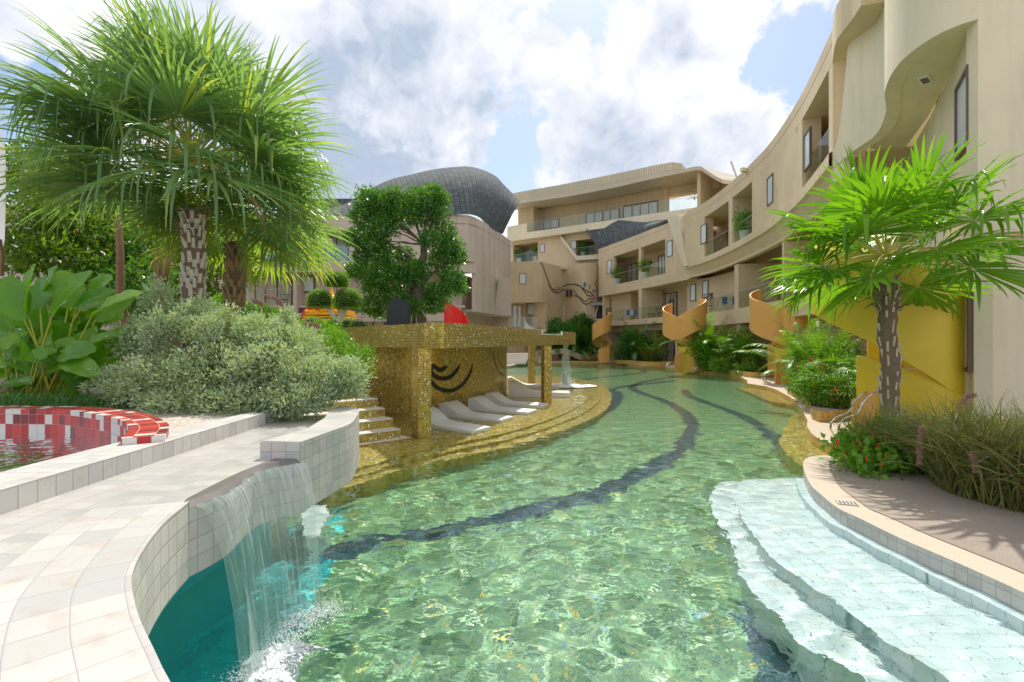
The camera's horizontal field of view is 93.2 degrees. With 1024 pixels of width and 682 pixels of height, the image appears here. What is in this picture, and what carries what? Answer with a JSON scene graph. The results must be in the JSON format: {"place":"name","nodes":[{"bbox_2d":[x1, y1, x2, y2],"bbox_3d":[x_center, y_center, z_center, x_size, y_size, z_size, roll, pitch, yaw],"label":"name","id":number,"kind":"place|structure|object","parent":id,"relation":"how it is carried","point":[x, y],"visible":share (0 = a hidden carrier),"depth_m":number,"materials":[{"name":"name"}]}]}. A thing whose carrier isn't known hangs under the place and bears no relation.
{"place":"outdoors","nodes":[
{"label":"outdoors","id":0,"kind":"place"},
{"bbox_2d":[0,387,170,409],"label":"border grass","id":1,"kind":"structure","parent":0,"point":[29,399],"depth_m":5.62,"materials":[{"name":"green plant"}]},
{"bbox_2d":[0,357,292,526],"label":"garden ground","id":2,"kind":"structure","parent":0,"point":[269,418],"depth_m":5.43,"materials":[{"name":"plant"}]},
{"bbox_2d":[0,368,112,391],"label":"planting bed","id":3,"kind":"object","parent":2,"relation":"on","point":[1,380],"depth_m":9.31,"materials":[{"name":"plant"}]},
{"bbox_2d":[0,129,5,275],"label":"pale curved pillar","id":4,"kind":"structure","parent":3,"relation":"on","point":[2,224],"depth_m":8.01,"materials":[{"name":"white paint"}]},
{"bbox_2d":[0,129,134,306],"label":"garden tree","id":5,"kind":"object","parent":3,"relation":"on","point":[19,256],"visible":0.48,"depth_m":13.26,"materials":[{"name":"green plant"}]},
{"bbox_2d":[114,205,123,370],"bbox_3d":[-10.139,-1.440,12.503,0.207,4.440,0.194,0,0,0],"label":"bare trunk","id":6,"kind":"object","parent":3,"relation":"on","point":[119,271],"visible":0.49,"depth_m":12.44,"materials":[{"name":"red plant"}]},
{"bbox_2d":[151,248,163,304],"bbox_3d":[-9.159,-0.809,12.504,0.284,3.179,0.252,0,0,0],"label":"bare trunk","id":7,"kind":"object","parent":3,"relation":"on","point":[155,265],"visible":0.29,"depth_m":12.41,"materials":[{"name":"red plant"}]},
{"bbox_2d":[158,249,171,305],"bbox_3d":[-8.846,-0.998,12.503,0.686,3.556,0.194,0,0,0],"label":"bare trunk","id":8,"kind":"object","parent":3,"relation":"on","point":[164,275],"visible":0.13,"depth_m":12.44,"materials":[{"name":"red plant"}]},
{"bbox_2d":[127,166,343,316],"bbox_3d":[-6.529,-1.699,11.611,4.532,4.999,4.383,0,0,0],"label":"fan palm","id":9,"kind":"object","parent":3,"relation":"on","point":[235,276],"visible":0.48,"depth_m":11.35,"materials":[{"name":"green plant"}]},
{"bbox_2d":[206,291,303,326],"bbox_3d":[-6.999,-0.325,13.720,5.315,2.321,1.902,0,0,28],"label":"hedge","id":10,"kind":"object","parent":3,"relation":"on","point":[218,298],"visible":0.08,"depth_m":14.18,"materials":[{"name":"green plant"}]},
{"bbox_2d":[0,263,141,400],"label":"broad leaf clump","id":11,"kind":"object","parent":2,"relation":"on","point":[58,345],"visible":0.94,"depth_m":6.13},
{"bbox_2d":[0,405,168,444],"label":"tiled basin","id":12,"kind":"object","parent":2,"relation":"on","point":[113,426],"visible":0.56,"depth_m":4.77,"materials":[{"name":"red tile"}]},
{"bbox_2d":[0,433,111,471],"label":"basin water","id":13,"kind":"structure","parent":12,"relation":"in","point":[17,450],"depth_m":4.31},
{"bbox_2d":[38,192,180,326],"bbox_3d":[-12.416,-2.211,15.478,3.531,5.999,5.253,0,0,-25],"label":"garden tree","id":14,"kind":"object","parent":2,"relation":"on","point":[133,264],"visible":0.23,"depth_m":14.64,"materials":[{"name":"green plant"}]},
{"bbox_2d":[0,204,234,356],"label":"grey garden wing","id":15,"kind":"structure","parent":2,"relation":"on","point":[41,274],"depth_m":22.69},
{"bbox_2d":[30,186,221,327],"bbox_3d":[-15.197,-3.079,19.814,7.851,7.732,5.890,0,0,0],"label":"garden tree","id":16,"kind":"object","parent":2,"relation":"on","point":[132,308],"visible":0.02,"depth_m":18.49,"materials":[{"name":"green plant"}]},
{"bbox_2d":[0,406,358,681],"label":"paved walkway","id":17,"kind":"structure","parent":2,"relation":"on","point":[107,552],"depth_m":2.51,"materials":[{"name":"tile"}]},
{"bbox_2d":[0,0,364,327],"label":"fan palm","id":18,"kind":"object","parent":2,"relation":"on","point":[156,81],"visible":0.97,"depth_m":8.18,"materials":[{"name":"green plant"}]},
{"bbox_2d":[140,229,269,305],"bbox_3d":[-12.000,-2.298,18.907,5.250,6.205,3.741,0,0,25],"label":"garden tree","id":19,"kind":"object","parent":2,"relation":"on","point":[210,289],"visible":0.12,"depth_m":18.20,"materials":[{"name":"green plant"}]},
{"bbox_2d":[76,268,377,421],"bbox_3d":[-3.430,0.006,5.886,3.702,1.933,2.011,0,0,23],"label":"silver bush","id":20,"kind":"object","parent":2,"relation":"on","point":[216,358],"visible":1,"depth_m":5.56,"materials":[{"name":"green plant"}]},
{"bbox_2d":[230,302,378,381],"bbox_3d":[-3.182,0.061,7.745,3.593,1.504,1.295,0,0,33],"label":"yellow green bush","id":21,"kind":"object","parent":2,"relation":"on","point":[334,337],"visible":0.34,"depth_m":7.24,"materials":[{"name":"green plant"}]},
{"bbox_2d":[302,287,358,320],"bbox_3d":[-8.014,-0.910,21.500,1.818,3.421,1.818,0,0,0],"label":"golden shrine","id":22,"kind":"object","parent":2,"relation":"on","point":[324,314],"visible":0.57,"depth_m":20.86,"materials":[{"name":"yellow metal"}]},
{"bbox_2d":[305,270,363,323],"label":"topiary tree","id":23,"kind":"object","parent":2,"relation":"on","point":[321,298],"visible":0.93,"depth_m":18.23,"materials":[{"name":"green plant"}]},
{"bbox_2d":[232,166,519,352],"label":"taupe hotel block","id":24,"kind":"structure","parent":2,"relation":"on","point":[491,201],"depth_m":36.51,"materials":[{"name":"beige paint"}]},
{"bbox_2d":[245,276,292,304],"bbox_3d":[-18.612,-3.923,36.762,4.082,2.624,0.296,0,0,9],"label":"window","id":25,"kind":"structure","parent":24,"relation":"in","point":[271,289],"depth_m":36.61,"materials":[{"name":"clear glass"}]},
{"bbox_2d":[304,276,314,292],"bbox_3d":[-14.846,-4.148,35.340,0.919,1.222,0.097,0,0,0],"label":"window","id":26,"kind":"structure","parent":24,"relation":"in","point":[307,287],"depth_m":35.33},
{"bbox_2d":[324,237,348,260],"bbox_3d":[-13.227,-7.054,36.546,1.825,2.254,0.106,0,0,0],"label":"window","id":27,"kind":"structure","parent":24,"relation":"in","point":[337,241],"depth_m":36.54,"materials":[{"name":"clear glass"}]},
{"bbox_2d":[340,181,469,323],"bbox_3d":[-3.751,-2.486,16.986,4.633,6.584,2.340,0,0,0],"label":"dark leaved tree","id":28,"kind":"object","parent":2,"relation":"on","point":[378,217],"visible":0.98,"depth_m":16.72,"materials":[{"name":"green plant"}]},
{"bbox_2d":[444,303,468,323],"bbox_3d":[-3.160,-0.764,28.768,1.342,3.528,1.466,0,0,-31],"label":"red spiral stair","id":29,"kind":"object","parent":2,"relation":"on","point":[453,314],"visible":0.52,"depth_m":28.18,"materials":[{"name":"paint"}]},
{"bbox_2d":[145,413,239,429],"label":"garden ground","id":30,"kind":"structure","parent":0,"point":[174,420],"depth_m":4.88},
{"bbox_2d":[349,319,368,326],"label":"clipped bush","id":31,"kind":"object","parent":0,"point":[357,323],"visible":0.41,"depth_m":15.84,"materials":[{"name":"green plant"}]},
{"bbox_2d":[0,0,838,277],"label":"sky","id":32,"kind":"structure","parent":0,"point":[528,94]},
{"bbox_2d":[510,262,601,358],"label":"mural block","id":33,"kind":"structure","parent":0,"point":[542,291],"depth_m":50.74,"materials":[{"name":"paint"}]},
{"bbox_2d":[512,305,521,326],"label":"glass door","id":34,"kind":"structure","parent":33,"relation":"in","point":[516,309],"depth_m":51.43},
{"bbox_2d":[591,302,601,319],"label":"window","id":35,"kind":"structure","parent":33,"relation":"in","point":[598,305],"depth_m":50.80,"materials":[{"name":"black metal"}]},
{"bbox_2d":[148,363,1023,681],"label":"pool water","id":36,"kind":"structure","parent":0,"point":[622,523],"depth_m":4.20,"materials":[{"name":"liquid"}]},
{"bbox_2d":[213,598,356,681],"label":"foam","id":37,"kind":"structure","parent":36,"relation":"on","point":[264,666],"depth_m":3.07,"materials":[{"name":"white liquid"}]},
{"bbox_2d":[538,349,589,360],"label":"arched footbridge","id":38,"kind":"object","parent":36,"relation":"on","point":[569,352],"visible":0.55,"depth_m":45.00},
{"bbox_2d":[556,365,595,387],"bbox_3d":[2.427,1.084,21.451,2.647,1.885,1.894,0,0,0],"label":"water spout","id":39,"kind":"object","parent":36,"relation":"on","point":[566,383],"visible":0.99,"depth_m":21.52,"materials":[{"name":"white"}]},
{"bbox_2d":[662,299,706,372],"bbox_3d":[10.859,-0.360,30.623,2.972,4.677,2.776,0,0,0],"label":"golden spiral stair","id":40,"kind":"object","parent":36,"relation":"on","point":[683,326],"visible":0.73,"depth_m":29.68,"materials":[{"name":"gold metal"}]},
{"bbox_2d":[749,289,809,383],"bbox_3d":[12.219,-0.360,21.923,2.972,4.677,2.776,0,0,0],"label":"golden spiral stair","id":41,"kind":"object","parent":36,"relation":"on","point":[762,322],"visible":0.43,"depth_m":21.39,"materials":[{"name":"gold metal"}]},
{"bbox_2d":[507,358,850,452],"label":"pool bank","id":42,"kind":"structure","parent":0,"point":[815,429],"depth_m":18.18,"materials":[{"name":"stone"}]},
{"bbox_2d":[507,352,538,367],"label":"pale garden steps","id":43,"kind":"structure","parent":42,"relation":"on","point":[516,359],"depth_m":39.30,"materials":[{"name":"stone"}]},
{"bbox_2d":[536,317,581,358],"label":"areca palm","id":44,"kind":"object","parent":42,"relation":"on","point":[558,328],"visible":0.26,"depth_m":46.65,"materials":[{"name":"green plant"}]},
{"bbox_2d":[535,311,603,358],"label":"tropical thicket","id":45,"kind":"object","parent":42,"relation":"on","point":[589,323],"visible":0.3,"depth_m":47.13,"materials":[{"name":"green plant"}]},
{"bbox_2d":[548,314,596,358],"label":"areca palm","id":46,"kind":"object","parent":42,"relation":"on","point":[569,323],"visible":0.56,"depth_m":45.81,"materials":[{"name":"green plant"}]},
{"bbox_2d":[571,320,614,356],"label":"areca palm","id":47,"kind":"object","parent":42,"relation":"on","point":[587,333],"visible":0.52,"depth_m":45.93,"materials":[{"name":"green plant"}]},
{"bbox_2d":[592,312,610,360],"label":"golden spiral stair","id":48,"kind":"object","parent":42,"relation":"on","point":[601,327],"visible":0.99,"depth_m":43.87,"materials":[{"name":"gold metal"}]},
{"bbox_2d":[615,360,674,364],"bbox_3d":[10.502,1.740,39.631,2.249,0.320,6.415,0,0,-25],"label":"planter","id":49,"kind":"object","parent":42,"relation":"on","point":[643,362],"visible":0.7,"depth_m":38.24,"materials":[{"name":"gold tile"}]},
{"bbox_2d":[613,325,657,360],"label":"planter foliage","id":50,"kind":"object","parent":49,"relation":"in","point":[625,341],"visible":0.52,"depth_m":40.44,"materials":[{"name":"green plant"}]},
{"bbox_2d":[609,348,664,364],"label":"planter bush","id":51,"kind":"object","parent":49,"relation":"in","point":[616,355],"visible":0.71,"depth_m":40.21,"materials":[{"name":"green plant"}]},
{"bbox_2d":[607,318,666,360],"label":"areca palm","id":52,"kind":"object","parent":49,"relation":"in","point":[633,341],"visible":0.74,"depth_m":39.96,"materials":[{"name":"green plant"}]},
{"bbox_2d":[633,330,671,360],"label":"lady palm","id":53,"kind":"object","parent":49,"relation":"in","point":[650,348],"visible":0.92,"depth_m":39.22,"materials":[{"name":"green plant"}]},
{"bbox_2d":[684,327,773,377],"bbox_3d":[12.668,0.647,28.269,3.447,3.012,7.515,0,0,-20],"label":"planter","id":54,"kind":"object","parent":42,"relation":"on","point":[700,344],"depth_m":27.54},
{"bbox_2d":[660,310,761,368],"bbox_3d":[12.198,-0.050,29.363,4.499,3.479,5.436,0,0,-30],"label":"areca palm","id":55,"kind":"object","parent":54,"relation":"in","point":[708,326],"visible":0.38,"depth_m":28.87,"materials":[{"name":"green plant"}]},
{"bbox_2d":[693,340,760,375],"bbox_3d":[11.975,0.866,27.664,2.209,2.295,5.423,0,0,-7],"label":"planter bush","id":56,"kind":"object","parent":54,"relation":"in","point":[717,366],"visible":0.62,"depth_m":26.96,"materials":[{"name":"green plant"}]},
{"bbox_2d":[707,325,767,368],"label":"lady palm","id":57,"kind":"object","parent":54,"relation":"in","point":[728,347],"visible":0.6,"depth_m":26.98,"materials":[{"name":"green plant"}]},
{"bbox_2d":[586,0,1023,369],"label":"curved hotel wing","id":58,"kind":"structure","parent":42,"relation":"on","point":[702,251],"depth_m":29.00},
{"bbox_2d":[609,265,624,284],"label":"potted plant","id":59,"kind":"object","parent":58,"relation":"on","point":[617,277],"visible":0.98,"depth_m":47.58,"materials":[{"name":"green plant"}]},
{"bbox_2d":[507,162,735,283],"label":"hilltop block","id":60,"kind":"structure","parent":58,"relation":"on","point":[555,222],"depth_m":52.81,"materials":[{"name":"paint"}]},
{"bbox_2d":[522,248,537,261],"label":"glass door","id":61,"kind":"structure","parent":60,"relation":"in","point":[528,257],"depth_m":59.10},
{"bbox_2d":[541,218,558,229],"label":"window","id":62,"kind":"structure","parent":60,"relation":"in","point":[552,223],"depth_m":58.07,"materials":[{"name":"clear glass"}]},
{"bbox_2d":[577,241,589,255],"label":"potted plant","id":63,"kind":"object","parent":60,"relation":"on","point":[582,253],"visible":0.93,"depth_m":53.63,"materials":[{"name":"green plant"}]},
{"bbox_2d":[582,243,597,254],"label":"glass door","id":64,"kind":"structure","parent":60,"relation":"in","point":[594,249],"depth_m":54.26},
{"bbox_2d":[586,208,619,223],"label":"window","id":65,"kind":"structure","parent":60,"relation":"in","point":[609,214],"depth_m":54.33,"materials":[{"name":"clear glass"}]},
{"bbox_2d":[623,200,657,217],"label":"window","id":66,"kind":"structure","parent":60,"relation":"in","point":[650,208],"depth_m":51.84,"materials":[{"name":"clear glass"}]},
{"bbox_2d":[627,263,637,281],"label":"glass door","id":67,"kind":"structure","parent":58,"relation":"in","point":[632,275],"depth_m":48.72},
{"bbox_2d":[636,256,653,278],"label":"potted plant","id":68,"kind":"object","parent":58,"relation":"on","point":[644,273],"visible":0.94,"depth_m":43.05,"materials":[{"name":"green plant"}]},
{"bbox_2d":[658,254,664,274],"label":"glass door","id":69,"kind":"structure","parent":58,"relation":"in","point":[661,266],"depth_m":44.05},
{"bbox_2d":[663,337,674,360],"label":"glass door","id":70,"kind":"structure","parent":58,"relation":"in","point":[671,357],"depth_m":42.94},
{"bbox_2d":[667,240,672,256],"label":"window","id":71,"kind":"structure","parent":58,"relation":"in","point":[669,243],"depth_m":38.79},
{"bbox_2d":[663,291,676,315],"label":"glass door","id":72,"kind":"structure","parent":58,"relation":"in","point":[672,295],"depth_m":42.64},
{"bbox_2d":[690,284,695,300],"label":"window","id":73,"kind":"structure","parent":58,"relation":"in","point":[693,286],"depth_m":37.21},
{"bbox_2d":[700,223,706,244],"bbox_3d":[13.367,-7.457,33.725,0.097,1.317,0.832,0,0,-4],"label":"window","id":74,"kind":"structure","parent":58,"relation":"in","point":[703,228],"depth_m":33.76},
{"bbox_2d":[702,280,708,297],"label":"window","id":75,"kind":"structure","parent":58,"relation":"in","point":[705,284],"depth_m":35.75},
{"bbox_2d":[718,297,733,311],"bbox_3d":[14.364,-2.425,32.238,1.030,0.978,0.643,0,0,0],"label":"towel rack","id":76,"kind":"object","parent":58,"relation":"on","point":[730,300],"visible":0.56,"depth_m":31.92,"materials":[{"name":"white paint"}]},
{"bbox_2d":[730,207,751,238],"bbox_3d":[13.727,-6.920,28.326,1.782,2.113,1.777,0,0,-35],"label":"potted plant","id":77,"kind":"object","parent":58,"relation":"on","point":[745,231],"visible":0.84,"depth_m":28.22,"materials":[{"name":"green plant"}]},
{"bbox_2d":[767,173,772,206],"bbox_3d":[12.530,-7.321,23.462,0.094,1.370,0.887,0,0,12],"label":"window","id":78,"kind":"structure","parent":58,"relation":"in","point":[770,179],"depth_m":23.45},
{"bbox_2d":[803,126,811,172],"bbox_3d":[11.003,-7.109,18.016,0.092,1.370,0.921,0,0,19],"label":"window","id":79,"kind":"structure","parent":58,"relation":"in","point":[807,138],"depth_m":18.00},
{"bbox_2d":[787,389,850,421],"bbox_3d":[9.532,1.750,13.937,2.331,0.300,7.213,0,0,25],"label":"planter","id":80,"kind":"object","parent":42,"relation":"on","point":[817,411],"visible":0.19,"depth_m":11.35,"materials":[{"name":"gold tile"}]},
{"bbox_2d":[732,318,848,394],"bbox_3d":[9.253,0.489,15.107,3.590,2.402,3.982,0,0,0],"label":"areca palm","id":81,"kind":"object","parent":80,"relation":"in","point":[793,350],"visible":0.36,"depth_m":15.25,"materials":[{"name":"green plant"}]},
{"bbox_2d":[759,321,866,384],"bbox_3d":[9.158,0.364,14.434,3.246,2.652,3.642,0,0,-43],"label":"areca palm","id":82,"kind":"object","parent":80,"relation":"in","point":[806,343],"visible":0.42,"depth_m":14.32,"materials":[{"name":"green plant"}]},
{"bbox_2d":[781,356,854,407],"bbox_3d":[8.556,1.166,13.894,1.304,1.503,4.643,0,0,20],"label":"planter bush","id":83,"kind":"object","parent":80,"relation":"in","point":[825,401],"visible":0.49,"depth_m":12.88,"materials":[{"name":"green plant"}]},
{"bbox_2d":[780,353,855,400],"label":"lady palm","id":84,"kind":"object","parent":80,"relation":"in","point":[806,377],"visible":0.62,"depth_m":12.72,"materials":[{"name":"green plant"}]},
{"bbox_2d":[777,330,866,388],"bbox_3d":[9.402,0.727,14.120,2.102,2.105,3.834,0,0,0],"label":"planter foliage","id":85,"kind":"object","parent":80,"relation":"in","point":[851,354],"visible":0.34,"depth_m":14.02,"materials":[{"name":"green plant"}]},
{"bbox_2d":[815,367,855,406],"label":"lady palm","id":86,"kind":"object","parent":80,"relation":"in","point":[839,384],"visible":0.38,"depth_m":12.05,"materials":[{"name":"green plant"}]},
{"bbox_2d":[812,240,966,435],"bbox_3d":[7.735,-0.177,10.342,3.548,4.554,2.864,0,0,0],"label":"golden spiral stair","id":87,"kind":"object","parent":42,"relation":"on","point":[932,344],"visible":0.48,"depth_m":9.07,"materials":[{"name":"yellow paint"}]},
{"bbox_2d":[757,129,1023,420],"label":"fan palm","id":88,"kind":"object","parent":42,"relation":"on","point":[874,202],"visible":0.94,"depth_m":7.63,"materials":[{"name":"green plant"}]},
{"bbox_2d":[833,0,1023,427],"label":"wavy corner block","id":89,"kind":"structure","parent":42,"relation":"on","point":[907,61],"depth_m":8.84,"materials":[{"name":"white paint"}]},
{"bbox_2d":[954,64,968,161],"bbox_3d":[8.642,-4.330,9.270,0.090,1.459,1.060,0,0,33],"label":"window","id":90,"kind":"structure","parent":89,"relation":"in","point":[961,91],"depth_m":9.29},
{"bbox_2d":[965,292,973,371],"bbox_3d":[8.591,-0.163,9.191,0.090,1.452,1.108,0,0,33],"label":"window","id":91,"kind":"structure","parent":89,"relation":"in","point":[970,305],"depth_m":8.74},
{"bbox_2d":[803,455,1023,612],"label":"pool deck","id":92,"kind":"structure","parent":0,"point":[1002,582],"depth_m":4.50,"materials":[{"name":"stone"}]},
{"bbox_2d":[835,499,858,505],"bbox_3d":[3.818,1.843,5.519,0.200,0.015,0.140,0,0,20],"label":"deck drain","id":93,"kind":"object","parent":92,"relation":"on","point":[845,502],"visible":1,"depth_m":5.50,"materials":[{"name":"paint"}]},
{"bbox_2d":[817,410,928,480],"bbox_3d":[5.455,1.571,7.157,1.880,1.074,1.615,0,0,0],"label":"red flower bush","id":94,"kind":"object","parent":92,"relation":"on","point":[859,456],"visible":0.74,"depth_m":6.82,"materials":[{"name":"green plant"}]},
{"bbox_2d":[830,463,1023,571],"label":"deck aggregate","id":95,"kind":"object","parent":92,"relation":"on","point":[921,502],"visible":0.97,"depth_m":5.22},
{"bbox_2d":[802,393,989,473],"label":"fountain grass","id":96,"kind":"object","parent":95,"relation":"on","point":[875,424],"depth_m":7.12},
{"bbox_2d":[829,464,1023,572],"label":"deck joint","id":97,"kind":"object","parent":95,"relation":"on","point":[911,526],"visible":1,"depth_m":4.84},
{"bbox_2d":[855,380,1023,511],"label":"fountain grass","id":98,"kind":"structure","parent":0,"point":[948,463],"depth_m":5.69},
{"bbox_2d":[915,423,931,465],"bbox_3d":[5.105,1.290,6.005,0.211,0.536,0.107,0,0,0],"label":"grass plume","id":99,"kind":"object","parent":98,"relation":"attached to","point":[919,451],"depth_m":6.00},
{"bbox_2d":[959,391,977,425],"bbox_3d":[5.471,0.841,5.805,0.227,0.492,0.107,0,0,0],"label":"grass plume","id":100,"kind":"object","parent":98,"relation":"on","point":[966,397],"depth_m":5.80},
{"bbox_2d":[968,451,979,473],"bbox_3d":[5.159,1.357,5.405,0.125,0.277,0.107,0,0,0],"label":"grass plume","id":101,"kind":"object","parent":98,"relation":"on","point":[973,455],"depth_m":5.39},
{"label":"sunken terrace","id":102,"kind":"structure","parent":0,"visible":0},
{"bbox_2d":[327,346,506,412],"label":"gold mosaic wall","id":103,"kind":"structure","parent":102,"relation":"on","point":[462,375],"depth_m":13.94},
{"bbox_2d":[343,323,575,437],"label":"gold mosaic pavilion","id":104,"kind":"structure","parent":102,"relation":"on","point":[421,340],"depth_m":11.28,"materials":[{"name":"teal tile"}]},
{"bbox_2d":[386,298,410,324],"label":"black stone slab","id":105,"kind":"structure","parent":104,"relation":"on","point":[399,312],"depth_m":15.70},
{"bbox_2d":[431,407,490,432],"bbox_3d":[-1.450,1.906,11.350,1.900,0.529,0.660,0,0,36],"label":"sunken lounger","id":106,"kind":"object","parent":102,"relation":"on","point":[440,419],"visible":0.52,"depth_m":11.23,"materials":[{"name":"plastic"}]},
{"bbox_2d":[439,400,513,421],"bbox_3d":[-0.950,1.906,12.750,1.900,0.529,0.660,0,0,29],"label":"sunken lounger","id":107,"kind":"object","parent":102,"relation":"on","point":[456,408],"visible":0.69,"depth_m":12.77,"materials":[{"name":"plastic"}]},
{"bbox_2d":[468,395,536,413],"bbox_3d":[-0.280,1.906,13.950,1.900,0.529,0.660,0,0,25],"label":"sunken lounger","id":108,"kind":"object","parent":102,"relation":"on","point":[481,403],"visible":0.66,"depth_m":13.92,"materials":[{"name":"plastic"}]},
{"bbox_2d":[485,391,548,406],"bbox_3d":[0.150,1.906,15.250,1.900,0.529,0.660,0,0,20],"label":"sunken lounger","id":109,"kind":"object","parent":102,"relation":"on","point":[496,398],"visible":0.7,"depth_m":15.15,"materials":[{"name":"plastic"}]},
{"bbox_2d":[507,376,558,387],"bbox_3d":[0.900,1.841,20.900,2.185,0.608,0.759,0,0,-3],"label":"sunken lounger","id":110,"kind":"object","parent":102,"relation":"on","point":[510,379],"visible":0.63,"depth_m":20.53,"materials":[{"name":"tile"}]},
{"bbox_2d":[509,381,569,396],"bbox_3d":[1.000,1.791,17.700,2.185,0.608,0.759,0,0,5],"label":"sunken lounger","id":111,"kind":"object","parent":102,"relation":"on","point":[516,389],"visible":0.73,"depth_m":17.38,"materials":[{"name":"plastic"}]},
{"label":"pool floor","id":112,"kind":"structure","parent":0,"visible":0},
{"bbox_2d":[164,521,269,607],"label":"ledge","id":113,"kind":"structure","parent":112,"relation":"on","point":[245,541],"depth_m":4.30,"materials":[{"name":"teal tile"}]},
{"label":"terrace step","id":114,"kind":"structure","parent":0,"visible":0},
{"bbox_2d":[304,379,408,444],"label":"gold mosaic steps","id":115,"kind":"structure","parent":114,"relation":"on","point":[375,424],"depth_m":10.04,"materials":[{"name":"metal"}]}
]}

